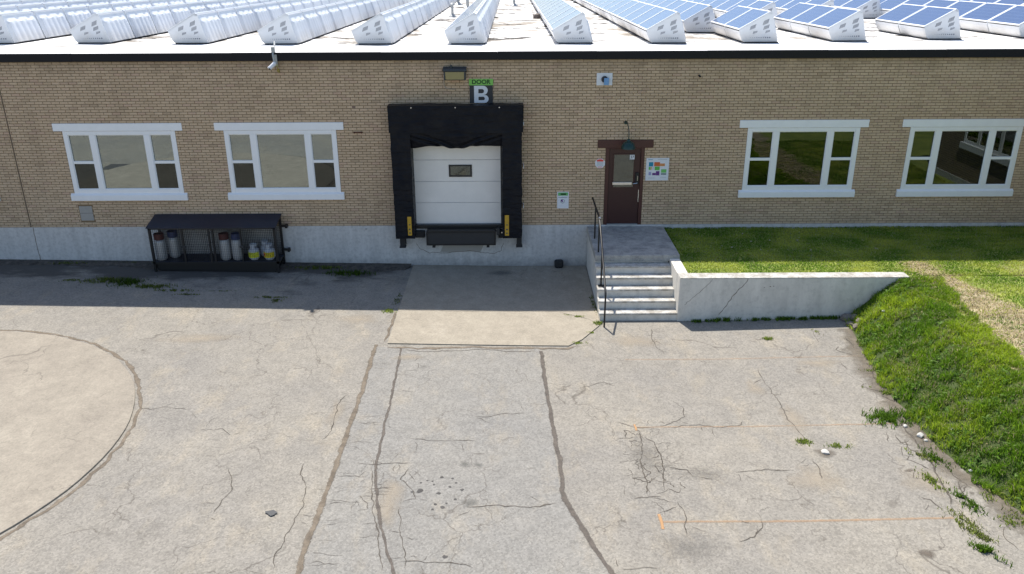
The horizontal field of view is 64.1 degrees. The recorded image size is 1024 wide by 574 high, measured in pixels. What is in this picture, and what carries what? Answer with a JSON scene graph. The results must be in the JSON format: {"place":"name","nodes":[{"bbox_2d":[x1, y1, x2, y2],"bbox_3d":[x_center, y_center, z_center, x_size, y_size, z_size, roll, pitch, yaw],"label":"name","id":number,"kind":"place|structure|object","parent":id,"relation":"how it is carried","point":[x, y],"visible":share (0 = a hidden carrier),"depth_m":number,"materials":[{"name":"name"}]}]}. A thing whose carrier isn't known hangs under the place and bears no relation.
{"place":"outdoors","nodes":[
{"label":"outdoors","id":0,"kind":"place"},
{"bbox_2d":[0,259,1023,573],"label":"parking lot","id":1,"kind":"structure","parent":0,"point":[460,419],"depth_m":14.95,"materials":[{"name":"concrete"}]},
{"bbox_2d":[67,276,125,283],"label":"weed clump","id":2,"kind":"object","parent":1,"relation":"on","point":[101,280],"visible":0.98,"depth_m":22.09,"materials":[{"name":"green plant"}]},
{"bbox_2d":[106,276,157,287],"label":"weed clump","id":3,"kind":"object","parent":1,"relation":"on","point":[130,281],"visible":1,"depth_m":22.00,"materials":[{"name":"green plant"}]},
{"bbox_2d":[128,282,182,288],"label":"weed clump","id":4,"kind":"object","parent":1,"relation":"on","point":[158,286],"visible":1,"depth_m":21.75,"materials":[{"name":"green plant"}]},
{"bbox_2d":[148,288,198,291],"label":"weed clump","id":5,"kind":"object","parent":1,"relation":"on","point":[174,290],"visible":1,"depth_m":21.55,"materials":[{"name":"green plant"}]},
{"bbox_2d":[145,214,290,272],"bbox_3d":[-8.161,-1.208,22.882,3.710,1.532,0.720,0,21,0],"label":"propane cage","id":6,"kind":"object","parent":1,"relation":"on","point":[210,261],"visible":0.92,"depth_m":22.73,"materials":[{"name":"black metal"}]},
{"bbox_2d":[153,232,167,260],"bbox_3d":[-9.806,-1.132,22.801,0.310,0.760,0.310,0,21,0],"label":"gas cylinder","id":7,"kind":"object","parent":6,"relation":"on","point":[161,248],"visible":0.84,"depth_m":22.70,"materials":[{"name":"metal"}]},
{"bbox_2d":[167,230,180,257],"bbox_3d":[-9.526,-1.221,23.024,0.310,0.760,0.310,13,25,30],"label":"gas cylinder","id":8,"kind":"object","parent":6,"relation":"on","point":[172,243],"visible":0.84,"depth_m":22.93,"materials":[{"name":"metal"}]},
{"bbox_2d":[218,233,231,259],"bbox_3d":[-8.006,-1.141,22.801,0.310,0.760,0.310,-10,23,-23],"label":"gas cylinder","id":9,"kind":"object","parent":6,"relation":"on","point":[226,240],"visible":0.88,"depth_m":22.70,"materials":[{"name":"metal"}]},
{"bbox_2d":[230,232,243,259],"bbox_3d":[-7.666,-1.143,22.801,0.310,0.760,0.310,3,22,8],"label":"gas cylinder","id":10,"kind":"object","parent":6,"relation":"on","point":[236,247],"visible":0.81,"depth_m":22.69,"materials":[{"name":"metal"}]},
{"bbox_2d":[248,243,259,259],"bbox_3d":[-7.215,-0.998,22.857,0.310,0.445,0.314,0,21,0],"label":"propane tank","id":11,"kind":"object","parent":6,"relation":"on","point":[254,253],"visible":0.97,"depth_m":22.77,"materials":[{"name":"metal"}]},
{"bbox_2d":[260,239,267,255],"bbox_3d":[-6.976,-1.102,23.119,0.310,0.445,0.310,0,21,0],"label":"propane tank","id":12,"kind":"object","parent":6,"relation":"on","point":[263,247],"visible":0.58,"depth_m":23.00,"materials":[{"name":"metal"}]},
{"bbox_2d":[264,243,275,259],"bbox_3d":[-6.785,-1.000,22.857,0.310,0.445,0.314,0,21,0],"label":"propane tank","id":13,"kind":"object","parent":6,"relation":"on","point":[267,257],"visible":0.88,"depth_m":22.76,"materials":[{"name":"metal"}]},
{"bbox_2d":[254,295,286,297],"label":"weed clump","id":14,"kind":"object","parent":1,"relation":"on","point":[270,296],"visible":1,"depth_m":21.18,"materials":[{"name":"green plant"}]},
{"bbox_2d":[265,510,277,515],"bbox_3d":[-3.791,3.545,12.867,0.190,0.003,0.129,14,26,33],"label":"flat scrap","id":15,"kind":"object","parent":1,"relation":"on","point":[271,512],"visible":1,"depth_m":12.86,"materials":[{"name":"grey"}]},
{"bbox_2d":[289,265,347,269],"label":"weed clump","id":16,"kind":"object","parent":1,"relation":"on","point":[323,267],"visible":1,"depth_m":23.22,"materials":[{"name":"green plant"}]},
{"bbox_2d":[322,268,375,276],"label":"weed clump","id":17,"kind":"object","parent":1,"relation":"on","point":[357,272],"visible":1,"depth_m":22.84,"materials":[{"name":"green plant"}]},
{"bbox_2d":[0,0,1023,265],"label":"warehouse building","id":18,"kind":"structure","parent":1,"relation":"on","point":[108,150],"depth_m":22.39,"materials":[{"name":"brick"}]},
{"bbox_2d":[0,0,72,5],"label":"solar row","id":19,"kind":"object","parent":18,"relation":"on","point":[11,2],"visible":0.07,"depth_m":35.01,"materials":[{"name":"white metal"}]},
{"bbox_2d":[0,0,137,12],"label":"solar row","id":20,"kind":"object","parent":18,"relation":"on","point":[26,7],"visible":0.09,"depth_m":32.07,"materials":[{"name":"white metal"}]},
{"bbox_2d":[0,0,205,43],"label":"solar row","id":21,"kind":"object","parent":18,"relation":"on","point":[18,27],"visible":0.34,"depth_m":26.56,"materials":[{"name":"white metal"}]},
{"bbox_2d":[52,123,188,200],"bbox_3d":[-10.675,-3.428,22.477,3.495,2.140,0.145,0,21,0],"label":"window","id":22,"kind":"structure","parent":18,"relation":"in","point":[107,161],"depth_m":22.48,"materials":[{"name":"white glass"}]},
{"bbox_2d":[70,0,277,43],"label":"solar row","id":23,"kind":"object","parent":18,"relation":"on","point":[110,27],"visible":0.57,"depth_m":26.49,"materials":[{"name":"white metal"}]},
{"bbox_2d":[167,0,345,43],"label":"solar row","id":24,"kind":"object","parent":18,"relation":"on","point":[210,26],"visible":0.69,"depth_m":26.44,"materials":[{"name":"white metal"}]},
{"bbox_2d":[267,41,279,72],"bbox_3d":[-6.221,-6.008,21.407,0.203,0.795,0.580,3,22,8],"label":"security camera","id":25,"kind":"object","parent":18,"relation":"attached to","point":[273,64],"visible":1,"depth_m":21.28,"materials":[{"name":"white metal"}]},
{"bbox_2d":[214,122,344,199],"bbox_3d":[-6.305,-3.450,22.477,3.495,2.140,0.145,0,21,0],"label":"window","id":26,"kind":"structure","parent":18,"relation":"in","point":[269,160],"depth_m":22.48,"materials":[{"name":"white plastic"}]},
{"bbox_2d":[257,0,414,44],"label":"solar row","id":27,"kind":"object","parent":18,"relation":"on","point":[297,27],"visible":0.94,"depth_m":26.82,"materials":[{"name":"glass"},{"name":"white painted metal"},{"name":"silicon"}]},
{"bbox_2d":[351,0,456,44],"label":"solar row","id":28,"kind":"object","parent":18,"relation":"on","point":[392,26],"visible":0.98,"depth_m":25.49,"materials":[{"name":"glass"},{"name":"white painted metal"},{"name":"silicon"}]},
{"bbox_2d":[448,2,456,16],"bbox_3d":[-2.662,-12.379,36.494,0.384,0.620,0.374,0,21,0],"label":"roof vent","id":29,"kind":"object","parent":18,"relation":"on","point":[452,4],"visible":1,"depth_m":36.46,"materials":[{"name":"white metal"}]},
{"bbox_2d":[443,65,466,79],"bbox_3d":[-1.503,-5.637,21.488,0.620,0.380,0.268,0,21,0],"label":"flood lamp","id":30,"kind":"object","parent":18,"relation":"attached to","point":[451,72],"visible":1,"depth_m":21.40,"materials":[{"name":"black metal"}]},
{"bbox_2d":[413,146,502,224],"bbox_3d":[-1.516,-3.152,22.751,2.600,3.000,0.230,0,21,0],"label":"dock door","id":31,"kind":"structure","parent":18,"relation":"in","point":[454,185],"depth_m":22.83,"materials":[{"name":"grey metal"}]},
{"bbox_2d":[463,0,468,8],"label":"roof vent","id":32,"kind":"object","parent":18,"relation":"on","point":[467,5],"visible":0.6,"depth_m":43.61,"materials":[{"name":"white metal"}]},
{"bbox_2d":[444,0,499,44],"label":"solar row","id":33,"kind":"object","parent":18,"relation":"on","point":[471,24],"visible":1,"depth_m":23.64,"materials":[{"name":"white metal"}]},
{"bbox_2d":[469,79,492,102],"bbox_3d":[-0.821,-5.218,21.774,0.640,0.635,0.019,0,21,0],"label":"door sign","id":34,"kind":"object","parent":18,"relation":"attached to","point":[481,90],"visible":1,"depth_m":21.77,"materials":[{"name":"black plastic"}]},
{"bbox_2d":[533,13,540,18],"bbox_3d":[1.081,-11.709,35.369,0.373,0.274,0.358,0,21,1],"label":"stone","id":35,"kind":"object","parent":18,"relation":"on","point":[537,16],"visible":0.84,"depth_m":35.24,"materials":[{"name":"grey stone"}]},
{"bbox_2d":[531,0,592,43],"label":"solar row","id":36,"kind":"object","parent":18,"relation":"on","point":[566,22],"visible":1,"depth_m":23.73,"materials":[{"name":"white metal"}]},
{"bbox_2d":[557,192,568,207],"bbox_3d":[1.425,-2.430,22.873,0.325,0.480,0.015,0,21,0],"label":"notice sign","id":37,"kind":"object","parent":18,"relation":"attached to","point":[562,199],"visible":1,"depth_m":22.87,"materials":[{"name":"white plastic"}]},
{"bbox_2d":[595,158,604,167],"bbox_3d":[2.423,-3.404,22.495,0.268,0.268,0.012,0,21,0],"label":"octagon sign","id":38,"kind":"object","parent":18,"relation":"attached to","point":[599,162],"visible":1,"depth_m":22.49,"materials":[{"name":"white metal"}]},
{"bbox_2d":[596,73,612,84],"bbox_3d":[2.453,-5.490,21.624,0.420,0.320,0.108,0,21,0],"label":"wall alarm","id":39,"kind":"object","parent":18,"relation":"attached to","point":[604,78],"depth_m":21.63,"materials":[{"name":"white plastic"}]},
{"bbox_2d":[598,140,653,224],"bbox_3d":[3.106,-2.900,22.749,1.520,2.410,0.254,0,21,0],"label":"entry door","id":40,"kind":"structure","parent":18,"relation":"in","point":[624,169],"depth_m":22.70,"materials":[{"name":"brown paint"}]},
{"bbox_2d":[621,121,635,149],"bbox_3d":[3.120,-4.072,21.926,0.390,0.673,0.620,0,21,0],"label":"gooseneck lamp","id":41,"kind":"object","parent":18,"relation":"attached to","point":[628,144],"visible":1,"depth_m":21.80,"materials":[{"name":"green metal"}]},
{"bbox_2d":[573,0,685,43],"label":"solar row","id":42,"kind":"object","parent":18,"relation":"on","point":[652,24],"visible":1,"depth_m":25.82,"materials":[{"name":"glass"},{"name":"white painted metal"},{"name":"silicon"}]},
{"bbox_2d":[645,158,668,180],"bbox_3d":[4.009,-3.249,22.558,0.630,0.630,0.014,0,21,0],"label":"site map sign","id":43,"kind":"object","parent":18,"relation":"attached to","point":[657,168],"visible":1,"depth_m":22.55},
{"bbox_2d":[636,0,714,32],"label":"solar row","id":44,"kind":"object","parent":18,"relation":"on","point":[696,17],"visible":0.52,"depth_m":27.24,"materials":[{"name":"white metal"}]},
{"bbox_2d":[686,0,776,26],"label":"solar row","id":45,"kind":"object","parent":18,"relation":"on","point":[721,7],"visible":0.46,"depth_m":32.84,"materials":[{"name":"blue glass"}]},
{"bbox_2d":[711,5,777,42],"bbox_3d":[7.127,-8.118,25.155,1.221,0.879,3.600,0,21,0],"label":"solar row","id":46,"kind":"object","parent":18,"relation":"on","point":[742,24],"visible":1,"depth_m":23.75,"materials":[{"name":"blue glass"}]},
{"bbox_2d":[766,0,833,14],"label":"solar row","id":47,"kind":"object","parent":18,"relation":"on","point":[782,6],"visible":0.26,"depth_m":34.21,"materials":[{"name":"blue glass"}]},
{"bbox_2d":[738,119,869,197],"bbox_3d":[7.915,-3.521,22.477,3.495,2.140,0.145,0,21,0],"label":"window","id":48,"kind":"structure","parent":18,"relation":"in","point":[784,158],"depth_m":22.48,"materials":[{"name":"white plastic"}]},
{"bbox_2d":[774,3,866,41],"bbox_3d":[9.815,-8.569,26.273,1.221,0.879,5.400,0,21,0],"label":"solar row","id":49,"kind":"object","parent":18,"relation":"on","point":[834,24],"visible":1,"depth_m":24.91,"materials":[{"name":"glass"},{"name":"silicon solar cells"},{"name":"white painted metal"}]},
{"bbox_2d":[834,0,880,18],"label":"solar row","id":50,"kind":"object","parent":18,"relation":"on","point":[870,9],"visible":0.45,"depth_m":34.05,"materials":[{"name":"white metal"}]},
{"bbox_2d":[875,4,961,39],"bbox_3d":[12.846,-8.439,25.900,1.221,0.879,3.600,0,21,0],"label":"solar row","id":51,"kind":"object","parent":18,"relation":"on","point":[927,22],"visible":1,"depth_m":24.99,"materials":[{"name":"blue glass"}]},
{"bbox_2d":[880,0,1023,37],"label":"solar row","id":52,"kind":"object","parent":18,"relation":"on","point":[998,19],"visible":0.66,"depth_m":27.01,"materials":[{"name":"blue glass"}]},
{"bbox_2d":[895,119,1023,196],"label":"window","id":53,"kind":"structure","parent":18,"relation":"in","point":[944,157],"depth_m":22.48,"materials":[{"name":"white plastic"}]},
{"bbox_2d":[959,0,1023,4],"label":"solar row","id":54,"kind":"object","parent":18,"relation":"on","point":[1016,2],"visible":0.07,"depth_m":31.39,"materials":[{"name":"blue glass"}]},
{"bbox_2d":[554,259,562,267],"bbox_3d":[1.342,-0.668,23.418,0.250,0.217,0.210,0,21,0],"label":"rubber block","id":55,"kind":"object","parent":1,"relation":"on","point":[558,263],"depth_m":23.33,"materials":[{"name":"black rubber"}]},
{"bbox_2d":[589,290,597,312],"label":"weed clump","id":56,"kind":"object","parent":1,"relation":"on","point":[593,304],"visible":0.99,"depth_m":20.82,"materials":[{"name":"green plant"}]},
{"bbox_2d":[592,197,606,326],"bbox_3d":[2.236,-0.744,20.968,0.160,2.184,3.824,0,21,0],"label":"handrail","id":57,"kind":"object","parent":1,"relation":"on","point":[602,254],"visible":1,"depth_m":20.36,"materials":[{"name":"black metal"}]},
{"bbox_2d":[586,226,679,320],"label":"entry stairs","id":58,"kind":"structure","parent":1,"relation":"on","point":[638,278],"depth_m":20.70,"materials":[{"name":"concrete"}]},
{"bbox_2d":[684,319,710,322],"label":"weed clump","id":59,"kind":"object","parent":1,"relation":"on","point":[696,321],"visible":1,"depth_m":19.85,"materials":[{"name":"green plant"}]},
{"bbox_2d":[708,317,741,322],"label":"weed clump","id":60,"kind":"object","parent":1,"relation":"on","point":[724,319],"visible":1,"depth_m":19.84,"materials":[{"name":"green plant"}]},
{"bbox_2d":[739,317,775,321],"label":"weed clump","id":61,"kind":"object","parent":1,"relation":"on","point":[756,319],"visible":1,"depth_m":19.84,"materials":[{"name":"green plant"}]},
{"bbox_2d":[764,316,800,320],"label":"weed clump","id":62,"kind":"object","parent":1,"relation":"on","point":[781,318],"visible":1,"depth_m":19.83,"materials":[{"name":"green plant"}]},
{"bbox_2d":[669,259,908,320],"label":"retaining wall","id":63,"kind":"structure","parent":1,"relation":"on","point":[732,296],"depth_m":19.70,"materials":[{"name":"concrete"}]},
{"bbox_2d":[786,316,817,320],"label":"weed clump","id":64,"kind":"object","parent":1,"relation":"on","point":[803,318],"visible":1,"depth_m":19.82,"materials":[{"name":"green plant"}]},
{"bbox_2d":[795,436,813,446],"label":"weed clump","id":65,"kind":"object","parent":1,"relation":"on","point":[803,441],"visible":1,"depth_m":14.80,"materials":[{"name":"green plant"}]},
{"bbox_2d":[800,314,829,319],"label":"weed clump","id":66,"kind":"object","parent":1,"relation":"on","point":[818,317],"visible":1,"depth_m":19.83,"materials":[{"name":"green plant"}]},
{"bbox_2d":[821,449,829,454],"bbox_3d":[5.545,2.921,14.472,0.137,0.083,0.139,2,22,6],"label":"stone","id":67,"kind":"object","parent":1,"relation":"on","point":[825,451],"visible":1,"depth_m":14.44,"materials":[{"name":"white stone"}]},
{"bbox_2d":[825,315,839,319],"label":"weed clump","id":68,"kind":"object","parent":1,"relation":"on","point":[833,317],"visible":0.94,"depth_m":19.81,"materials":[{"name":"green plant"}]},
{"bbox_2d":[824,442,852,448],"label":"weed clump","id":69,"kind":"object","parent":1,"relation":"on","point":[835,444],"visible":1,"depth_m":14.64,"materials":[{"name":"green plant"}]},
{"bbox_2d":[840,313,851,321],"bbox_3d":[8.110,0.755,19.746,0.346,0.250,0.340,0,21,0],"label":"stone","id":70,"kind":"object","parent":1,"relation":"on","point":[845,316],"visible":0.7,"depth_m":19.65,"materials":[{"name":"grey stone"}]},
{"bbox_2d":[879,389,892,394],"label":"weed clump","id":71,"kind":"object","parent":1,"relation":"on","point":[886,392],"visible":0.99,"depth_m":16.39,"materials":[{"name":"green plant"}]},
{"bbox_2d":[861,406,917,429],"bbox_3d":[7.194,2.442,15.464,1.248,0.128,0.791,0,21,0],"label":"weed clump","id":72,"kind":"object","parent":1,"relation":"on","point":[888,416],"visible":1,"depth_m":15.46,"materials":[{"name":"green plant"}]},
{"bbox_2d":[917,432,923,437],"bbox_3d":[7.433,2.696,14.887,0.122,0.099,0.120,-14,25,-31],"label":"stone","id":73,"kind":"object","parent":1,"relation":"on","point":[920,435],"visible":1,"depth_m":14.85,"materials":[{"name":"white stone"}]},
{"bbox_2d":[904,447,941,464],"bbox_3d":[7.169,2.942,14.274,0.649,0.065,0.242,16,27,36],"label":"weed clump","id":74,"kind":"object","parent":1,"relation":"on","point":[923,455],"visible":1,"depth_m":14.28,"materials":[{"name":"green plant"}]},
{"bbox_2d":[914,466,950,490],"bbox_3d":[7.000,3.210,13.589,0.354,0.073,0.835,-11,24,-25],"label":"weed clump","id":75,"kind":"object","parent":1,"relation":"on","point":[931,479],"visible":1,"depth_m":13.59,"materials":[{"name":"green plant"}]},
{"bbox_2d":[917,441,955,472],"bbox_3d":[7.386,2.953,14.221,0.368,0.073,0.910,0,21,0],"label":"weed clump","id":76,"kind":"object","parent":1,"relation":"on","point":[934,457],"visible":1,"depth_m":14.21,"materials":[{"name":"green plant"}]},
{"bbox_2d":[937,502,998,551],"bbox_3d":[6.987,3.641,12.491,0.447,0.073,1.206,-6,22,-15],"label":"weed clump","id":77,"kind":"object","parent":1,"relation":"on","point":[966,521],"visible":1,"depth_m":12.54,"materials":[{"name":"green plant"}]},
{"bbox_2d":[948,486,987,516],"bbox_3d":[7.279,3.406,13.061,0.371,0.081,0.758,0,21,0],"label":"weed clump","id":78,"kind":"object","parent":1,"relation":"on","point":[971,502],"visible":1,"depth_m":13.00,"materials":[{"name":"green plant"}]},
{"bbox_2d":[963,524,998,542],"bbox_3d":[7.029,3.720,12.296,0.194,0.065,0.524,-18,28,-38],"label":"weed clump","id":79,"kind":"object","parent":1,"relation":"on","point":[983,535],"visible":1,"depth_m":12.24,"materials":[{"name":"green plant"}]},
{"bbox_2d":[967,537,1012,568],"bbox_3d":[6.964,3.852,11.904,0.300,0.110,0.667,-13,25,-30],"label":"weed clump","id":80,"kind":"object","parent":1,"relation":"on","point":[983,548],"visible":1,"depth_m":11.96,"materials":[{"name":"green plant"}]},
{"bbox_2d":[982,489,1010,504],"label":"weed clump","id":81,"kind":"object","parent":1,"relation":"on","point":[1005,497],"visible":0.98,"depth_m":13.12,"materials":[{"name":"green plant"}]},
{"bbox_2d":[993,512,1023,527],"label":"weed clump","id":82,"kind":"object","parent":1,"relation":"on","point":[1011,521],"visible":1,"depth_m":12.60,"materials":[{"name":"green plant"}]},
{"bbox_2d":[1001,503,1022,517],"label":"weed clump","id":83,"kind":"object","parent":1,"relation":"on","point":[1013,504],"visible":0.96,"depth_m":12.83,"materials":[{"name":"green plant"}]},
{"bbox_2d":[664,225,1023,388],"bbox_3d":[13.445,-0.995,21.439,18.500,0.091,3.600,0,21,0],"label":"lawn","id":84,"kind":"structure","parent":0,"point":[863,239],"depth_m":21.33,"materials":[{"name":"green plant"}]},
{"bbox_2d":[844,275,1023,513],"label":"grass bank","id":85,"kind":"structure","parent":0,"point":[905,403],"depth_m":15.94,"materials":[{"name":"green plant"}]},
{"bbox_2d":[845,321,854,326],"bbox_3d":[8.049,0.890,19.455,0.215,0.157,0.258,-15,26,-34],"label":"stone","id":86,"kind":"object","parent":85,"relation":"on","point":[849,322],"visible":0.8,"depth_m":19.39,"materials":[{"name":"grey stone"}]},
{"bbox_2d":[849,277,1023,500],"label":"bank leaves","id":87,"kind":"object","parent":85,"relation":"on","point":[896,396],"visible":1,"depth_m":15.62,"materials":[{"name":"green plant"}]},
{"bbox_2d":[895,261,1023,345],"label":"dead hay","id":88,"kind":"object","parent":85,"relation":"on","point":[1021,316],"visible":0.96,"depth_m":18.20,"materials":[{"name":"beige plant"}]}
]}

